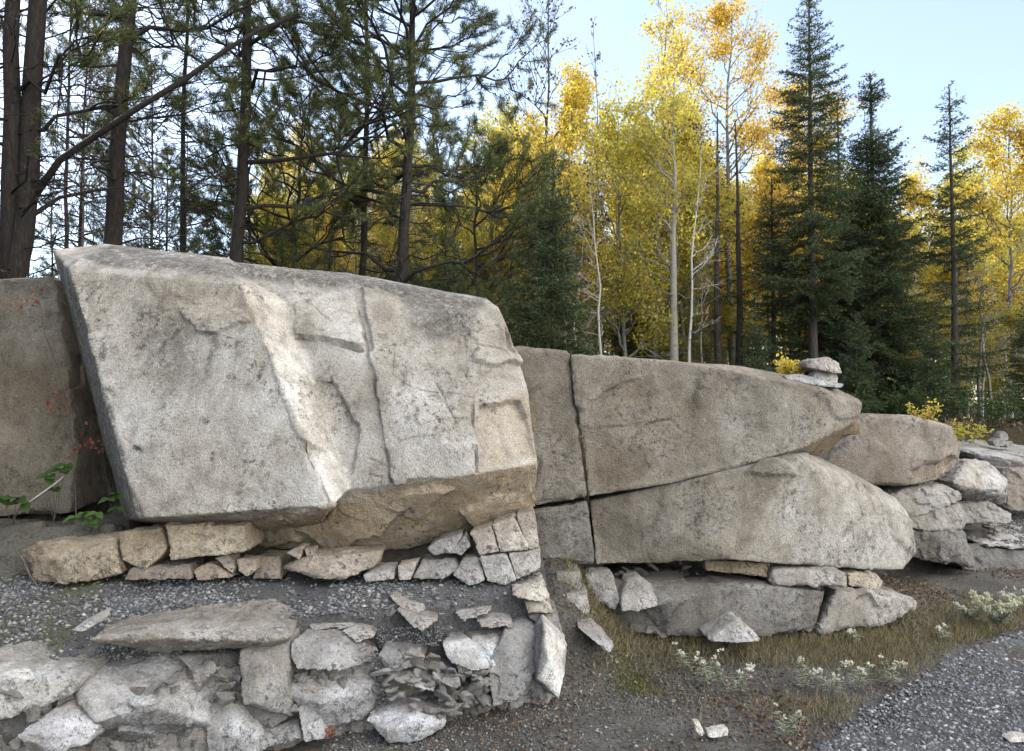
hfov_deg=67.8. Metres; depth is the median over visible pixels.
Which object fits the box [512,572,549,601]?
rock slab
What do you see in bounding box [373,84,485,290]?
tree
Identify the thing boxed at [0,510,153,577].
rock shelf
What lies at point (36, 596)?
stick
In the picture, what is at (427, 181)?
aspen tree
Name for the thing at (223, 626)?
rock
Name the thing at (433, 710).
stone
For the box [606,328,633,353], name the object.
aspen sapling
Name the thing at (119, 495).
seedling
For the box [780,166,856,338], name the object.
aspen tree
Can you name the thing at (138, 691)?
stone
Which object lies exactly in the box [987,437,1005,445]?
cairn stone
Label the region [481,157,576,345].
aspen tree
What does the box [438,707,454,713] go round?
stone
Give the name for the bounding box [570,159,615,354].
tree
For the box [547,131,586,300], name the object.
bare sapling
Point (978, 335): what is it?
aspen tree
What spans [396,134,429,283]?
bare sapling
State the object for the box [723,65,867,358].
aspen tree
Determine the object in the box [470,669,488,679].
stone
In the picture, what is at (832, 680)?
flowering herb
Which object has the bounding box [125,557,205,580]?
stone
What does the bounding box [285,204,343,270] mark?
bare sapling
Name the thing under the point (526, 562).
stone
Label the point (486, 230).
bare sapling
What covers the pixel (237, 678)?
stone
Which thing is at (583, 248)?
bare sapling
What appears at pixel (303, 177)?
pine tree
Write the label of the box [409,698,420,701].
stone
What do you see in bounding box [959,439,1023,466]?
rock shelf
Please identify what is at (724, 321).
aspen sapling
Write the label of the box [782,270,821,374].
spruce tree
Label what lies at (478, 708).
stone
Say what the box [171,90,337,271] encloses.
pine tree
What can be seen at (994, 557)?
rock
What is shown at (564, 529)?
rock block
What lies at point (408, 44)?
pine tree
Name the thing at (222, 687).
stone
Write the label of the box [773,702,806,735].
flowering herb
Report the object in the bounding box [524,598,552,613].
rock slab
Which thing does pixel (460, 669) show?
stone
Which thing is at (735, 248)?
bare sapling
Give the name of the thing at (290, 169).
aspen tree
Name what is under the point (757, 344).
spruce tree
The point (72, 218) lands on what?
pine tree
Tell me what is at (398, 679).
stone
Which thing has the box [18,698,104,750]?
rock
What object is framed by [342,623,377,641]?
rock
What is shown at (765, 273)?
aspen tree
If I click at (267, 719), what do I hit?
rock
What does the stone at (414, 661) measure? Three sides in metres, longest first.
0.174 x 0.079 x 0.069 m
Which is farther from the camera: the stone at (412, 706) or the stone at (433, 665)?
the stone at (433, 665)
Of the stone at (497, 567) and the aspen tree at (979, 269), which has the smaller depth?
the stone at (497, 567)
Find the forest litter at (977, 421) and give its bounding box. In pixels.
[579,414,1023,463]
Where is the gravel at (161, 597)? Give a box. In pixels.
[0,558,536,659]
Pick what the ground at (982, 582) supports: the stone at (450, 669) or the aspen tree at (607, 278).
the aspen tree at (607, 278)
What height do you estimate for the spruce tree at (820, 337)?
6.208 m
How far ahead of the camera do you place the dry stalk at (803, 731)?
3.45 m
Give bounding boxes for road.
[812,629,1023,750]
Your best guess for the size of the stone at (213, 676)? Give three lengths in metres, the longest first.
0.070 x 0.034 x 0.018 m
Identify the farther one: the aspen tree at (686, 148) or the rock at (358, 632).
the aspen tree at (686, 148)
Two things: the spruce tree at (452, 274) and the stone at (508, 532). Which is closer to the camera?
the stone at (508, 532)
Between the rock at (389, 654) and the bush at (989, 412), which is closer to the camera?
the rock at (389, 654)
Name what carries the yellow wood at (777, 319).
on the ground at (982, 582)
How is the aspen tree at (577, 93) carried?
on the ground at (982, 582)
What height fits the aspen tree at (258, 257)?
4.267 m
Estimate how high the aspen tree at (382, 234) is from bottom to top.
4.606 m
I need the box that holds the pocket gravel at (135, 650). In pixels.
[97,626,452,705]
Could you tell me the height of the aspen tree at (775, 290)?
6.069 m
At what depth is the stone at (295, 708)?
3.58 m
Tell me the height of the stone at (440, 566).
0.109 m
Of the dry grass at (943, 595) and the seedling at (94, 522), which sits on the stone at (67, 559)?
the seedling at (94, 522)
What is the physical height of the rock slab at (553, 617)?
0.139 m
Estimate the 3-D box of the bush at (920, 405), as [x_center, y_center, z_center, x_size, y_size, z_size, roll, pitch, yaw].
[5.846,0.311,10.621,1.025,0.698,0.806,1,-3,-26]
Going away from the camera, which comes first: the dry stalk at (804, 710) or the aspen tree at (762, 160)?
the dry stalk at (804, 710)
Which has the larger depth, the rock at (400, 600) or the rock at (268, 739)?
the rock at (400, 600)
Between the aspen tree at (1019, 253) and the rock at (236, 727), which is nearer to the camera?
the rock at (236, 727)
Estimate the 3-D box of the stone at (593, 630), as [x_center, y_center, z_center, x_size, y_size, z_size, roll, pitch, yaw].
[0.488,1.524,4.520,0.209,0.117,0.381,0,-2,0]
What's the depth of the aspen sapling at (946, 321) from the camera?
13.77 m
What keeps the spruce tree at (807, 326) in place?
on the ground at (982, 582)
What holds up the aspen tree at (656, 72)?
on the ground at (982, 582)
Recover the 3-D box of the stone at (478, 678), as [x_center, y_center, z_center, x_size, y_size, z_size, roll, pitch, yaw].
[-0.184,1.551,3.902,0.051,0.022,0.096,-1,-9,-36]
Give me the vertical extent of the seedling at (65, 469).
0.378 m
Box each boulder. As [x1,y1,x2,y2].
[53,244,536,549]
[588,452,915,569]
[822,413,960,485]
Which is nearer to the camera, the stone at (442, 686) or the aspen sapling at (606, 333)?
the stone at (442, 686)
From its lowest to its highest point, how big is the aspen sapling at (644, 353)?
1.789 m
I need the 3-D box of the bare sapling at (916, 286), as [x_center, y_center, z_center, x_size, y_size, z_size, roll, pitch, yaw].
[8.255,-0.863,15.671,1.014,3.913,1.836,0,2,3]
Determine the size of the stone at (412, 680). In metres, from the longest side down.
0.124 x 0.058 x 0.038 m
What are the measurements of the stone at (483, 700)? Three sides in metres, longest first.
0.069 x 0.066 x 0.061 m
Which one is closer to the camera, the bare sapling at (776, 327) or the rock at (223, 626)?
the rock at (223, 626)
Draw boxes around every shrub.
[772,352,805,374]
[905,397,943,420]
[940,417,993,442]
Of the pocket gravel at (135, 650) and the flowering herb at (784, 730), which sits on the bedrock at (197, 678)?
the pocket gravel at (135, 650)
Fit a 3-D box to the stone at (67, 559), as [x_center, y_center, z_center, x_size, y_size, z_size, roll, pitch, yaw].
[-2.544,1.065,4.528,0.632,0.261,0.464,0,-2,0]
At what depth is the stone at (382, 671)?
3.73 m
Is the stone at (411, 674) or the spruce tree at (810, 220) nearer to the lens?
the stone at (411, 674)
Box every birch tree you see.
[575,16,628,354]
[601,50,711,360]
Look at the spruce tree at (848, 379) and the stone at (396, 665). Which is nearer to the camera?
the stone at (396, 665)
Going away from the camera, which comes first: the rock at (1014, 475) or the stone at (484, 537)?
the stone at (484, 537)
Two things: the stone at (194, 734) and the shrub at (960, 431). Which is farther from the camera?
the shrub at (960, 431)
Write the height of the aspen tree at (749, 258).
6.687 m
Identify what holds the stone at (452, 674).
on the stone at (456, 681)
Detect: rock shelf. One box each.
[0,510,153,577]
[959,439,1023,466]
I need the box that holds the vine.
[0,274,101,520]
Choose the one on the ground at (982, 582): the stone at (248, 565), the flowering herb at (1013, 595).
the flowering herb at (1013, 595)
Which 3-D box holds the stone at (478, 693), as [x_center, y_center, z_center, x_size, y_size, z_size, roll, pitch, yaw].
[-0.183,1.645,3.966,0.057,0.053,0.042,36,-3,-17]
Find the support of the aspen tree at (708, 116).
on the ground at (982, 582)
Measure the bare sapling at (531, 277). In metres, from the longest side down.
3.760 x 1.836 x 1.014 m
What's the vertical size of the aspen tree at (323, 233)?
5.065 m
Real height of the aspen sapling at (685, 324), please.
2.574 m
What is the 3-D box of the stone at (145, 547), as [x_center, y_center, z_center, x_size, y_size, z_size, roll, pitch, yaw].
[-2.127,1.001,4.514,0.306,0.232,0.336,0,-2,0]
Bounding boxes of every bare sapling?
[27,95,49,276]
[29,72,75,276]
[42,0,124,246]
[70,167,102,246]
[79,148,142,239]
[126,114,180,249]
[127,187,148,244]
[162,85,204,252]
[261,246,288,265]
[273,102,295,192]
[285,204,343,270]
[296,39,315,241]
[332,225,349,271]
[334,143,397,275]
[340,216,388,275]
[367,236,410,277]
[394,185,434,284]
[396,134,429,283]
[410,180,436,279]
[472,170,522,328]
[492,243,530,336]
[498,102,520,259]
[511,220,574,337]
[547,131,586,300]
[565,237,611,374]
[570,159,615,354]
[572,223,635,355]
[587,193,635,350]
[588,208,616,350]
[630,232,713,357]
[634,108,716,361]
[650,99,740,361]
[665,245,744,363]
[703,114,752,355]
[730,183,755,364]
[735,244,830,368]
[752,158,779,367]
[829,140,864,228]
[832,106,935,379]
[851,137,950,400]
[903,247,939,413]
[912,253,942,343]
[935,241,978,412]
[942,229,1014,418]
[959,256,1022,418]
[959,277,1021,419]
[984,270,1023,360]
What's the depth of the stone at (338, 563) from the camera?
4.36 m
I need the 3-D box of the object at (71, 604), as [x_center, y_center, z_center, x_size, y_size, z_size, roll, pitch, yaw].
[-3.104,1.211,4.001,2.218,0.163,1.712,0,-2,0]
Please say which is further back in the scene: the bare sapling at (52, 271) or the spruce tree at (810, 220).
the bare sapling at (52, 271)
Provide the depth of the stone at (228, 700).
3.45 m
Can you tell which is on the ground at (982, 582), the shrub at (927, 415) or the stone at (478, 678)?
the shrub at (927, 415)
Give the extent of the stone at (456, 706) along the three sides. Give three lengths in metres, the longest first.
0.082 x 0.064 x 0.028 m
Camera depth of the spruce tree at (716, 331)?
13.03 m
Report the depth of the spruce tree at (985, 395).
21.18 m
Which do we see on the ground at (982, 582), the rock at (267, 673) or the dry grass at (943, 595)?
the dry grass at (943, 595)
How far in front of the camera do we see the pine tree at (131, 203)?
17.70 m
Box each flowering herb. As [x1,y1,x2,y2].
[671,642,690,666]
[691,648,723,683]
[716,661,754,693]
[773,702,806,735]
[795,656,819,687]
[816,661,849,692]
[844,660,875,686]
[845,628,861,642]
[878,654,907,682]
[934,623,949,638]
[953,601,986,618]
[968,589,1023,623]
[999,585,1023,607]
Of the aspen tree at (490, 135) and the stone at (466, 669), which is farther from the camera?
the aspen tree at (490, 135)
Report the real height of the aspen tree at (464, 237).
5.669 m
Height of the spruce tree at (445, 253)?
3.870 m
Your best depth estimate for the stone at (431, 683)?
3.79 m
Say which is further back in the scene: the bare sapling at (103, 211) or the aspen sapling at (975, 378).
the aspen sapling at (975, 378)
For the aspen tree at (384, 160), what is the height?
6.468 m
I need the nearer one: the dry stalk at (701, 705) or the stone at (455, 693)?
the dry stalk at (701, 705)
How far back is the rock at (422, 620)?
4.00 m
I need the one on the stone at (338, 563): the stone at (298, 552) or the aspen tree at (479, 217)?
the stone at (298, 552)
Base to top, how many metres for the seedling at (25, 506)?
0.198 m
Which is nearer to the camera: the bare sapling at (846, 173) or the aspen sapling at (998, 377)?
the bare sapling at (846, 173)
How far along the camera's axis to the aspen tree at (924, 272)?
16.96 m
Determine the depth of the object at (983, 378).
13.58 m
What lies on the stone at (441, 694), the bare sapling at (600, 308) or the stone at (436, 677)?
the stone at (436, 677)
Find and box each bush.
[843,382,869,412]
[870,381,918,413]
[893,373,975,422]
[939,383,1021,426]
[975,376,1023,423]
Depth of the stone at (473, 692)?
3.94 m
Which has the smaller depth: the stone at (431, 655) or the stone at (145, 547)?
the stone at (431, 655)
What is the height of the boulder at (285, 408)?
2.114 m
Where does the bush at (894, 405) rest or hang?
on the ground at (982, 582)
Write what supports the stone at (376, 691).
on the rock at (330, 702)
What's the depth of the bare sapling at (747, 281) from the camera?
17.97 m
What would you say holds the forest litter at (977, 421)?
on the ground at (982, 582)
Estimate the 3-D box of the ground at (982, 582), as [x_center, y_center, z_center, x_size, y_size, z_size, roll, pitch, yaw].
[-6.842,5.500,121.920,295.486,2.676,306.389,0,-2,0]
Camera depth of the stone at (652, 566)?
5.15 m
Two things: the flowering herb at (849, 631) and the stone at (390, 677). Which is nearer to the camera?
the stone at (390, 677)
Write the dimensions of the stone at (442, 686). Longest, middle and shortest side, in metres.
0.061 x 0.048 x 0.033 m
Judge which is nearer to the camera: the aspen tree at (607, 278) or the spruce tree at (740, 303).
the spruce tree at (740, 303)
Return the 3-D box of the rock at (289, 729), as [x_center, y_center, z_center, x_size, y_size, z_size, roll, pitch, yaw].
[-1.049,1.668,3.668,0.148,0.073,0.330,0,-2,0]
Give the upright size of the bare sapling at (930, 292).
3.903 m
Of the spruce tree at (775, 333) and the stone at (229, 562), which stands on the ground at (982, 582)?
the spruce tree at (775, 333)
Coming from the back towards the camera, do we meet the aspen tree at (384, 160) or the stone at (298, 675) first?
the aspen tree at (384, 160)
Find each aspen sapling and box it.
[536,312,608,355]
[568,291,620,375]
[601,273,678,356]
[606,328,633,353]
[615,310,653,358]
[617,337,650,358]
[639,300,708,361]
[655,333,699,361]
[679,334,705,362]
[684,282,745,364]
[699,303,752,363]
[722,323,781,369]
[894,289,976,391]
[949,328,998,402]
[962,301,1023,417]
[964,335,1004,411]
[980,334,1023,417]
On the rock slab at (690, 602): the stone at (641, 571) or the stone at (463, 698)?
the stone at (641, 571)
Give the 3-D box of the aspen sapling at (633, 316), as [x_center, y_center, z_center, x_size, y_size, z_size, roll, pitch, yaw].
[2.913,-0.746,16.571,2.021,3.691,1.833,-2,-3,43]
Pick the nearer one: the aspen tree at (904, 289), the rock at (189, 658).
the rock at (189, 658)
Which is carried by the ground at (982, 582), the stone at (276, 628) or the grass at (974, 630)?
the grass at (974, 630)
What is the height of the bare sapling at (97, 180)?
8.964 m
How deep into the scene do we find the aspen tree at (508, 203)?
13.61 m
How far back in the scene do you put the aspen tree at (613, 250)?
27.23 m
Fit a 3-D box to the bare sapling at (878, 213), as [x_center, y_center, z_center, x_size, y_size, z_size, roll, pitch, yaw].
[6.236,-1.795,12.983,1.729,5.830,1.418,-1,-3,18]
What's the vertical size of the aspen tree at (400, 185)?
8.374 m
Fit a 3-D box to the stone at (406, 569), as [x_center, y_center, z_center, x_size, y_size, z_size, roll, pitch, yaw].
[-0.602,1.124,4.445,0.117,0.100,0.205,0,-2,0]
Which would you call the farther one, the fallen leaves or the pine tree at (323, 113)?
the pine tree at (323, 113)
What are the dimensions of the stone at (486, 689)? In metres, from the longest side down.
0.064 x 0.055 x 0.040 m
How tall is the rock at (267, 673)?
0.350 m
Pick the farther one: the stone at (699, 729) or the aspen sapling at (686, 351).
the aspen sapling at (686, 351)
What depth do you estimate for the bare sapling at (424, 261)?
15.20 m
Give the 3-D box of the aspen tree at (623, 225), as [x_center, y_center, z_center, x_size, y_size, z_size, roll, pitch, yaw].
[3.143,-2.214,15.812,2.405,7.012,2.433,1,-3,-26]
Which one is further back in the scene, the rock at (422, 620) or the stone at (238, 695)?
the rock at (422, 620)
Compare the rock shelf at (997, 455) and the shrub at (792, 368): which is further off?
the rock shelf at (997, 455)
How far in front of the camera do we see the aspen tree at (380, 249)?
16.04 m
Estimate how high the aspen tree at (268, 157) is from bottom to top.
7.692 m
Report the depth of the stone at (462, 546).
4.45 m
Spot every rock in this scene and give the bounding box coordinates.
[0,640,109,719]
[0,702,53,747]
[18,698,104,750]
[72,608,110,631]
[75,651,212,746]
[89,599,297,652]
[178,649,239,680]
[206,686,265,750]
[239,628,299,716]
[244,705,289,728]
[257,728,278,750]
[270,714,302,743]
[291,627,375,670]
[291,670,379,726]
[299,705,329,741]
[310,622,355,630]
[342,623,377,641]
[367,693,445,742]
[379,639,427,671]
[385,663,435,690]
[389,591,425,611]
[395,605,437,630]
[443,627,501,670]
[455,605,490,620]
[476,612,512,627]
[486,616,534,705]
[534,614,566,697]
[582,566,619,608]
[618,571,656,611]
[837,567,882,588]
[875,481,961,517]
[910,502,964,532]
[912,529,973,567]
[932,459,1007,503]
[948,540,1023,570]
[957,500,1010,524]
[994,465,1023,512]
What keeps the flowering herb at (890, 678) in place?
on the ground at (982, 582)
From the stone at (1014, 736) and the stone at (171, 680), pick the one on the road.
the stone at (1014, 736)
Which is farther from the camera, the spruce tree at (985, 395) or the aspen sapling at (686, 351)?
the spruce tree at (985, 395)
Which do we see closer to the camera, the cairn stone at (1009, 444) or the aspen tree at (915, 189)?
the cairn stone at (1009, 444)
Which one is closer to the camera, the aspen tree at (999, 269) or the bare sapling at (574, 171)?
the bare sapling at (574, 171)
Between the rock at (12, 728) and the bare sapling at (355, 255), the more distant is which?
the bare sapling at (355, 255)
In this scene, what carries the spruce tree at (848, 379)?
on the ground at (982, 582)
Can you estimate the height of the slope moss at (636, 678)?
0.629 m
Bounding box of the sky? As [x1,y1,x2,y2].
[0,0,1023,403]
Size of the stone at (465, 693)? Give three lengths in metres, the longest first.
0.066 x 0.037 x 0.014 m
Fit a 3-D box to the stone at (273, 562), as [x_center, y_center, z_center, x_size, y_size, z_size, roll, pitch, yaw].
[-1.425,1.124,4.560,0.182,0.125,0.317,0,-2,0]
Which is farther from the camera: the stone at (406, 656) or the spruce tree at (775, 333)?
the spruce tree at (775, 333)
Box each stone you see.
[0,688,23,698]
[9,737,20,748]
[21,531,134,583]
[25,704,39,722]
[119,524,170,569]
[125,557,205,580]
[129,687,145,695]
[143,680,161,695]
[163,673,178,684]
[163,733,176,746]
[165,521,263,559]
[171,684,179,692]
[188,727,198,740]
[194,559,239,579]
[209,674,219,677]
[214,681,235,694]
[215,552,241,572]
[216,691,234,701]
[216,696,234,708]
[228,675,241,683]
[233,690,242,699]
[237,554,261,575]
[253,550,290,578]
[264,610,297,630]
[284,544,385,579]
[287,543,309,558]
[290,704,300,711]
[294,670,307,682]
[300,689,315,692]
[305,545,317,555]
[337,676,347,689]
[357,646,366,651]
[363,562,397,581]
[371,667,394,675]
[372,686,380,694]
[384,673,395,681]
[385,687,394,692]
[386,610,395,615]
[388,692,401,700]
[392,659,404,667]
[394,676,405,683]
[396,691,404,698]
[397,557,419,579]
[398,646,425,670]
[400,671,410,680]
[401,647,424,657]
[401,658,411,667]
[402,651,422,658]
[403,677,421,684]
[407,671,415,677]
[408,703,417,709]
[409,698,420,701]
[413,553,459,578]
[413,667,421,676]
[419,674,431,681]
[424,705,440,713]
[425,677,434,686]
[426,652,440,658]
[427,528,463,554]
[428,661,446,670]
[430,642,439,646]
[432,672,441,683]
[433,689,451,700]
[437,686,455,698]
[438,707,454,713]
[439,683,446,692]
[441,671,453,686]
[443,694,455,707]
[446,667,456,673]
[446,703,462,715]
[446,714,455,721]
[447,676,460,687]
[448,672,461,676]
[451,531,470,554]
[451,691,458,695]
[453,549,484,584]
[457,665,464,674]
[457,686,463,693]
[458,693,468,701]
[459,673,465,681]
[459,698,472,705]
[461,690,472,696]
[464,667,472,676]
[464,685,476,694]
[467,681,485,691]
[470,521,498,554]
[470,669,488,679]
[471,676,482,680]
[473,699,479,705]
[474,690,482,696]
[475,703,481,713]
[477,695,492,706]
[479,550,515,584]
[483,686,489,692]
[492,512,527,551]
[508,547,540,578]
[516,506,538,548]
[577,618,613,652]
[633,568,648,575]
[646,562,658,571]
[682,565,691,568]
[692,719,703,735]
[699,611,760,642]
[705,724,727,737]
[782,374,843,388]
[798,357,841,373]
[807,371,837,382]
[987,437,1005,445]
[993,431,1008,440]
[1000,441,1013,447]
[1002,731,1023,742]
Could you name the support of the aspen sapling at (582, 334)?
on the ground at (982, 582)
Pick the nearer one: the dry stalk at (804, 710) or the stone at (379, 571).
the dry stalk at (804, 710)
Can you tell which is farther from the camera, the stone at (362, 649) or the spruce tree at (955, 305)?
the spruce tree at (955, 305)
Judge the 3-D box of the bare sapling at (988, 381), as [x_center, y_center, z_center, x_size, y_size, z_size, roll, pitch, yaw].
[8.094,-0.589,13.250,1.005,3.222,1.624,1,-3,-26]
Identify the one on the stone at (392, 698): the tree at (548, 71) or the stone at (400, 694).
the stone at (400, 694)
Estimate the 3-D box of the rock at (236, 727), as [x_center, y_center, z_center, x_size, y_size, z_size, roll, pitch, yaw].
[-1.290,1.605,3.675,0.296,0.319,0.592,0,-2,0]
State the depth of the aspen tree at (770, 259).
18.14 m
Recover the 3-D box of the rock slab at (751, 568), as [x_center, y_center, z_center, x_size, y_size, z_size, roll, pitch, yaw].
[1.511,1.296,5.298,0.452,0.115,0.465,0,-2,0]
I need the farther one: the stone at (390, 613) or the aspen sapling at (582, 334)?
the aspen sapling at (582, 334)
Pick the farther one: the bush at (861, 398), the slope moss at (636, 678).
the bush at (861, 398)
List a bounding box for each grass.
[562,554,1023,726]
[883,563,1020,619]
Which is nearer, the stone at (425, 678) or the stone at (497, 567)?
the stone at (425, 678)
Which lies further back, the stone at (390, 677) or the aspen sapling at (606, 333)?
the aspen sapling at (606, 333)
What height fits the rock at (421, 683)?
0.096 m
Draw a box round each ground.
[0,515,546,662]
[264,404,1023,750]
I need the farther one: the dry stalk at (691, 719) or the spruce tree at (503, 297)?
the spruce tree at (503, 297)
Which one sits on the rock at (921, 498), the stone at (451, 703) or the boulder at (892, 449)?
the boulder at (892, 449)
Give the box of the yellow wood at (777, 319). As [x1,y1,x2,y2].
[595,164,1023,404]
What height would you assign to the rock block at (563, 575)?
0.132 m
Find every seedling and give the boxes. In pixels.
[0,494,30,524]
[34,463,72,520]
[62,511,102,531]
[98,492,123,523]
[325,726,335,737]
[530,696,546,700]
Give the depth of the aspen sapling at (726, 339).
17.07 m
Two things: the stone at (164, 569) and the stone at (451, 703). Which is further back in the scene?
the stone at (164, 569)
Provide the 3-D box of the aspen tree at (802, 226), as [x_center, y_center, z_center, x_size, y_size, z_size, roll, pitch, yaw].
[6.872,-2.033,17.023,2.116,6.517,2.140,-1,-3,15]
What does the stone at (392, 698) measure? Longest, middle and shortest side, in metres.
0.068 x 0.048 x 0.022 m
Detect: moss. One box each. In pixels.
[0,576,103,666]
[559,558,681,696]
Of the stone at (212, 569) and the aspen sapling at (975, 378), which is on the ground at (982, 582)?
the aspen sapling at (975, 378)
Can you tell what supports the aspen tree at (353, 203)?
on the ground at (982, 582)
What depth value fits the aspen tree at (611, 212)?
21.90 m
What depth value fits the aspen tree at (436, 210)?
17.64 m
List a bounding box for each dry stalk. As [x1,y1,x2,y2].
[685,695,696,737]
[700,684,706,722]
[794,677,823,737]
[799,707,807,750]
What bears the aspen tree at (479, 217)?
on the ground at (982, 582)
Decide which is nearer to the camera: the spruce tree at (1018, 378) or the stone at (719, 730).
the stone at (719, 730)
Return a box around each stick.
[20,555,38,587]
[28,474,66,503]
[30,592,47,603]
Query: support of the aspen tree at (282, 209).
on the ground at (982, 582)
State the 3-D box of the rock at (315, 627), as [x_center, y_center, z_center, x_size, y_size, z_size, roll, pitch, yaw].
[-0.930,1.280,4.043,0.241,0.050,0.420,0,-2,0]
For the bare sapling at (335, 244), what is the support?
on the ground at (982, 582)
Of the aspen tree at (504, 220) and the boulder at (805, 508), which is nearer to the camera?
the boulder at (805, 508)
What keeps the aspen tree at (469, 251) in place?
on the ground at (982, 582)
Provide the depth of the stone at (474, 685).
3.88 m
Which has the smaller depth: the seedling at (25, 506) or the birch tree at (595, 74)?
the seedling at (25, 506)
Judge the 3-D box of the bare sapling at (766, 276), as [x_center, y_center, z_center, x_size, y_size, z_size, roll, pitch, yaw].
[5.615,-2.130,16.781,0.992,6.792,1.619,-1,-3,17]
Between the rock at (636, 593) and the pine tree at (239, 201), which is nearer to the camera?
the rock at (636, 593)
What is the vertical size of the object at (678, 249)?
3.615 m
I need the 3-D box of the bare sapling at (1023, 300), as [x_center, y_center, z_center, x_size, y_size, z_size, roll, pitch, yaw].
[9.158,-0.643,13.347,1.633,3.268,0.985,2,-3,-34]
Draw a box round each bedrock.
[0,656,554,750]
[66,498,120,514]
[167,531,475,560]
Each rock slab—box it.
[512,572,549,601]
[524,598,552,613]
[527,599,561,632]
[571,354,861,495]
[602,561,823,637]
[698,559,769,576]
[760,563,846,587]
[813,585,916,633]
[962,520,1023,548]
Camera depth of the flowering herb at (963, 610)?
5.36 m
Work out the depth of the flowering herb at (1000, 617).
5.21 m
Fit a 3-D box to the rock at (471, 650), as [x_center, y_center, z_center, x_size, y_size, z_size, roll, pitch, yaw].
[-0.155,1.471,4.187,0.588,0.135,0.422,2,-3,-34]
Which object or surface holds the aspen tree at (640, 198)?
on the ground at (982, 582)
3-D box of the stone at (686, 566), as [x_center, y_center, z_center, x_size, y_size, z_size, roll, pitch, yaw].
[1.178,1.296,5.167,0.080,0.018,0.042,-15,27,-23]
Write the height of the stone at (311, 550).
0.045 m
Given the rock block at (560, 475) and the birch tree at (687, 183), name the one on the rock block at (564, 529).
the rock block at (560, 475)
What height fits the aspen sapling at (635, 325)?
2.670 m
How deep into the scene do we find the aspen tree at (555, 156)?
18.18 m
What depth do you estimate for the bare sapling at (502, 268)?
12.82 m
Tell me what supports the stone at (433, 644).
on the stone at (431, 655)
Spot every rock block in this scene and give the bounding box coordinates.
[0,276,116,515]
[514,346,586,504]
[533,497,593,563]
[555,563,581,589]
[566,583,589,613]
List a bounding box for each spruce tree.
[127,224,162,250]
[426,226,457,287]
[431,239,474,294]
[496,268,539,347]
[507,162,598,426]
[604,316,637,357]
[693,112,741,363]
[720,121,762,365]
[733,312,775,371]
[737,178,829,373]
[754,0,878,373]
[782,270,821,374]
[790,277,833,357]
[801,106,883,397]
[804,71,972,415]
[836,312,890,413]
[908,80,1009,419]
[910,320,964,420]
[972,368,1005,409]
[990,302,1023,421]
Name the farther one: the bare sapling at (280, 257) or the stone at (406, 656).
the bare sapling at (280, 257)
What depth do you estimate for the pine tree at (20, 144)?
8.25 m
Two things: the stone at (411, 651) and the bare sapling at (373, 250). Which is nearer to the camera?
the stone at (411, 651)
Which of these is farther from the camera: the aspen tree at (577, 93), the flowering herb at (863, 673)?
the aspen tree at (577, 93)
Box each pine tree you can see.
[0,0,167,278]
[0,0,176,277]
[0,0,295,276]
[0,0,298,278]
[32,38,214,279]
[51,0,486,269]
[62,0,296,252]
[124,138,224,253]
[157,41,448,288]
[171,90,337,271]
[204,0,587,346]
[232,0,508,285]
[249,75,384,266]
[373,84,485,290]
[387,110,594,346]
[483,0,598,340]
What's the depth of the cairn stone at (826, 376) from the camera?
5.50 m
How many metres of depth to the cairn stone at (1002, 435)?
8.98 m
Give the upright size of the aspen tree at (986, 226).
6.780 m
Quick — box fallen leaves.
[543,566,1018,744]
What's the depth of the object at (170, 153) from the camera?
20.73 m
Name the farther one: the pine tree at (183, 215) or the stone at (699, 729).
the pine tree at (183, 215)
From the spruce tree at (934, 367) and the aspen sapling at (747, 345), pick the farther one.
the aspen sapling at (747, 345)
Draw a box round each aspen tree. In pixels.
[222,171,278,265]
[243,198,340,270]
[247,219,323,267]
[248,187,322,265]
[249,118,344,265]
[252,144,301,201]
[281,158,377,277]
[288,204,369,273]
[336,150,375,264]
[337,131,434,278]
[345,206,430,284]
[347,206,410,276]
[354,128,449,283]
[374,122,438,271]
[414,185,457,288]
[423,96,532,296]
[432,194,502,297]
[447,189,474,292]
[448,222,508,325]
[450,128,525,285]
[463,150,562,327]
[464,93,530,282]
[481,124,565,337]
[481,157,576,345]
[505,207,603,320]
[513,55,632,344]
[513,111,586,302]
[526,66,689,357]
[560,116,651,354]
[575,200,616,338]
[581,0,723,358]
[598,177,637,321]
[601,199,620,344]
[604,106,725,346]
[609,178,645,351]
[610,94,706,289]
[615,79,757,363]
[621,150,748,359]
[627,236,669,357]
[635,85,731,305]
[638,158,753,357]
[643,134,760,360]
[647,0,807,365]
[683,165,767,363]
[698,135,769,364]
[703,178,766,363]
[708,188,778,354]
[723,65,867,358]
[731,140,777,313]
[746,191,819,349]
[748,179,803,349]
[748,180,804,356]
[778,159,844,356]
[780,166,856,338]
[818,238,931,334]
[880,210,943,368]
[890,148,985,377]
[899,229,999,409]
[905,143,1020,417]
[921,97,1023,417]
[927,240,1008,415]
[927,283,1001,388]
[958,204,1020,417]
[979,201,1023,398]
[984,212,1023,406]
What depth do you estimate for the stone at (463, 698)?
3.91 m
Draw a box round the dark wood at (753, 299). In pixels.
[594,166,1023,407]

